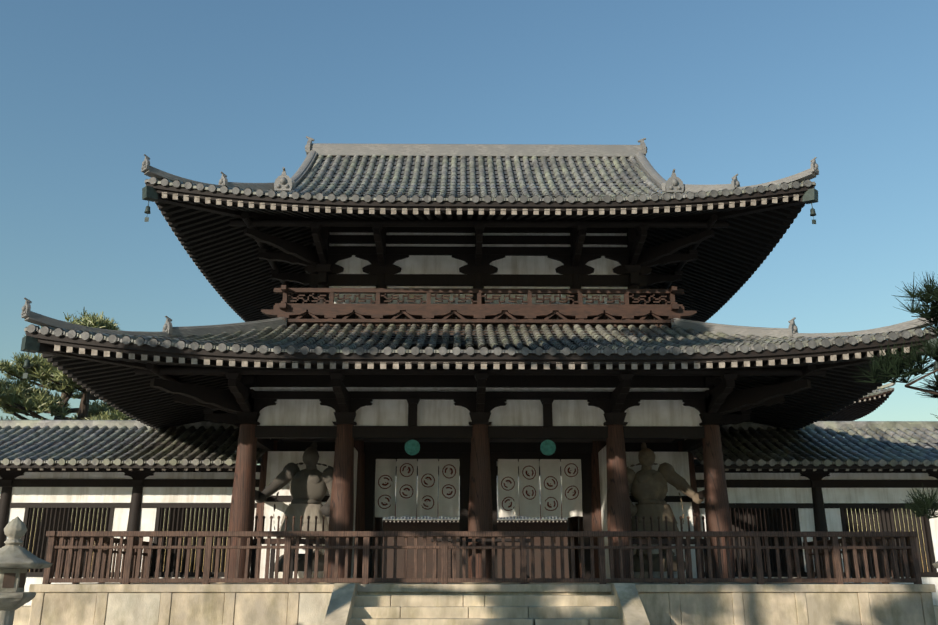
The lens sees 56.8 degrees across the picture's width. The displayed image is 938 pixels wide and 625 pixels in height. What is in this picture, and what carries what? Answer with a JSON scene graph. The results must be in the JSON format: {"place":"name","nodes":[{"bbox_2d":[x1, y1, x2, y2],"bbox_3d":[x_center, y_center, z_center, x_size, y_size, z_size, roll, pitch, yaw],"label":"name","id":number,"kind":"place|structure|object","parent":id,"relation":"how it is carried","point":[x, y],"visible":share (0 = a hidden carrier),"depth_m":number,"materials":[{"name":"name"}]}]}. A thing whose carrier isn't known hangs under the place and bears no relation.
{"place":"outdoors","nodes":[
{"label":"outdoors","id":0,"kind":"place"},
{"bbox_2d":[0,0,937,571],"label":"sky","id":1,"kind":"structure","parent":0,"point":[716,91],"materials":[{"name":"blue"}]},
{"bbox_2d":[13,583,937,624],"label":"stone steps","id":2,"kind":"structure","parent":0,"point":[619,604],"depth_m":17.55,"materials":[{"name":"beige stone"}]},
{"bbox_2d":[105,593,331,624],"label":"stone slabs","id":3,"kind":"structure","parent":2,"relation":"attached to","point":[133,608],"depth_m":17.96,"materials":[{"name":"beige stone"}]},
{"bbox_2d":[255,441,332,571],"bbox_3d":[-4.578,5.213,23.453,2.428,3.452,1.185,0,-17,0],"label":"nio statue","id":4,"kind":"object","parent":2,"relation":"on","point":[310,484],"visible":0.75,"depth_m":23.38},
{"bbox_2d":[276,504,328,554],"bbox_3d":[-4.424,5.843,23.269,1.530,1.397,1.073,0,-17,0],"label":"nio statue robe","id":5,"kind":"object","parent":4,"relation":"on","point":[305,511],"visible":0.56,"depth_m":23.04,"materials":[{"name":"stone"}]},
{"bbox_2d":[0,182,937,577],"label":"timber framing","id":6,"kind":"object","parent":2,"relation":"on","point":[718,402],"visible":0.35,"depth_m":23.81,"materials":[{"name":"brown wood"}]},
{"bbox_2d":[0,154,937,465],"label":"roof tiles","id":7,"kind":"object","parent":6,"relation":"on","point":[28,430],"visible":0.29,"depth_m":24.65,"materials":[{"name":"grey tile"}]},
{"bbox_2d":[21,136,934,337],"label":"roof ridges","id":8,"kind":"object","parent":7,"relation":"on","point":[673,183],"visible":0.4,"depth_m":24.35,"materials":[{"name":"grey tile"}]},
{"bbox_2d":[6,192,936,470],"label":"rafter ends","id":9,"kind":"object","parent":6,"relation":"attached to","point":[470,364],"visible":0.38,"depth_m":19.11,"materials":[{"name":"white paint"}]},
{"bbox_2d":[281,314,674,461],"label":"dark interior","id":10,"kind":"object","parent":6,"relation":"in","point":[484,326],"visible":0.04,"depth_m":24.38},
{"bbox_2d":[42,195,914,444],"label":"rafters","id":11,"kind":"object","parent":6,"relation":"attached to","point":[239,270],"visible":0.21,"depth_m":24.31,"materials":[{"name":"brown wood"}]},
{"bbox_2d":[375,459,582,517],"bbox_3d":[0.273,5.000,24.706,5.903,1.640,0.217,0,-17,0],"label":"curtain","id":12,"kind":"object","parent":6,"relation":"attached to","point":[445,507],"visible":1,"depth_m":24.70,"materials":[{"name":"white fabric"}]},
{"bbox_2d":[378,463,578,519],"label":"curtain crests","id":13,"kind":"object","parent":12,"relation":"attached to","point":[527,494],"visible":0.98,"depth_m":24.69,"materials":[{"name":"brown fabric"}]},
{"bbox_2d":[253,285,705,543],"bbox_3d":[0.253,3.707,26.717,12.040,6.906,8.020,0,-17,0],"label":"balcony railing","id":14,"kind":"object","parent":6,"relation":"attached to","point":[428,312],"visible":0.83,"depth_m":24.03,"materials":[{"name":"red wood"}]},
{"bbox_2d":[21,186,937,439],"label":"bronze fittings","id":15,"kind":"object","parent":6,"relation":"on","point":[30,344],"visible":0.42,"depth_m":21.67,"materials":[{"name":"brown metal"}]},
{"bbox_2d":[405,439,555,455],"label":"bronze discs","id":16,"kind":"object","parent":6,"relation":"attached to","point":[547,447],"visible":1,"depth_m":22.36,"materials":[{"name":"teal metal"}]},
{"bbox_2d":[25,177,936,355],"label":"eave tiles","id":17,"kind":"object","parent":6,"relation":"attached to","point":[552,351],"visible":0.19,"depth_m":19.00,"materials":[{"name":"grey tile"}]},
{"bbox_2d":[627,442,703,571],"bbox_3d":[5.165,5.242,23.537,2.371,3.440,1.201,0,-17,0],"label":"nio statue","id":18,"kind":"object","parent":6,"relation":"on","point":[647,483],"visible":0.77,"depth_m":23.46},
{"bbox_2d":[627,463,683,553],"bbox_3d":[4.904,5.316,23.516,2.005,2.554,1.097,0,-17,0],"label":"nio statue robe","id":19,"kind":"object","parent":18,"relation":"on","point":[655,511],"visible":0.56,"depth_m":23.13,"materials":[{"name":"stone"}]},
{"bbox_2d":[0,162,937,605],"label":"plaster walls","id":20,"kind":"structure","parent":2,"relation":"on","point":[510,412],"depth_m":24.63,"materials":[{"name":"white paint"}]},
{"bbox_2d":[228,424,734,577],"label":"gate columns","id":21,"kind":"structure","parent":2,"relation":"on","point":[480,514],"depth_m":21.96,"materials":[{"name":"brown wood"}]},
{"label":"ground","id":22,"kind":"structure","parent":0,"visible":0},
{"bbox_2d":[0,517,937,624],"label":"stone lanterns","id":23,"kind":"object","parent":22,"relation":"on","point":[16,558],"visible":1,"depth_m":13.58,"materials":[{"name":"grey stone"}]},
{"bbox_2d":[2,573,25,587],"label":"lantern windows","id":24,"kind":"structure","parent":23,"relation":"on","point":[8,580],"depth_m":13.55,"materials":[{"name":"brown wood"}]},
{"bbox_2d":[1,368,937,571],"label":"pine trunks","id":25,"kind":"object","parent":22,"relation":"on","point":[82,409],"visible":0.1,"depth_m":38.90,"materials":[{"name":"brown plant"}]},
{"bbox_2d":[0,307,133,419],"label":"pine tree","id":26,"kind":"object","parent":25,"relation":"attached to","point":[38,401],"visible":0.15,"depth_m":38.19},
{"bbox_2d":[852,272,937,518],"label":"pine foliage","id":27,"kind":"object","parent":25,"relation":"on","point":[923,505],"visible":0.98,"depth_m":11.59,"materials":[{"name":"green plant"}]},
{"bbox_2d":[383,517,567,577],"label":"wooden hall","id":28,"kind":"object","parent":22,"relation":"on","point":[517,551],"visible":0.02,"depth_m":89.09,"materials":[{"name":"brown wood"}]},
{"bbox_2d":[381,520,568,577],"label":"hall doors","id":29,"kind":"structure","parent":28,"relation":"attached to","point":[503,525],"depth_m":89.11,"materials":[{"name":"brown wood"}]},
{"bbox_2d":[383,389,888,519],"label":"roof base","id":30,"kind":"object","parent":28,"relation":"on","point":[497,505],"visible":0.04,"depth_m":87.92,"materials":[{"name":"wood"}]},
{"bbox_2d":[383,383,894,519],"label":"roof tiles","id":31,"kind":"object","parent":30,"relation":"on","point":[883,387],"visible":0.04,"depth_m":87.21,"materials":[{"name":"grey tile"}]},
{"bbox_2d":[386,394,885,521],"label":"rafter ends","id":32,"kind":"object","parent":28,"relation":"on","point":[565,521],"visible":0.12,"depth_m":87.16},
{"bbox_2d":[29,583,935,624],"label":"stone platform","id":33,"kind":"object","parent":22,"relation":"on","point":[685,608],"visible":0.85,"depth_m":18.04,"materials":[{"name":"beige stone"}]},
{"bbox_2d":[42,516,921,583],"bbox_3d":[0.293,5.801,21.346,18.640,1.644,6.070,0,-17,0],"label":"platform railing","id":34,"kind":"object","parent":33,"relation":"on","point":[832,563],"visible":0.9,"depth_m":18.48,"materials":[{"name":"brown wood"}]},
{"bbox_2d":[694,389,893,570],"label":"kondo wood","id":35,"kind":"object","parent":22,"relation":"on","point":[855,411],"visible":0.06,"depth_m":60.36,"materials":[{"name":"brown wood"}]}
]}

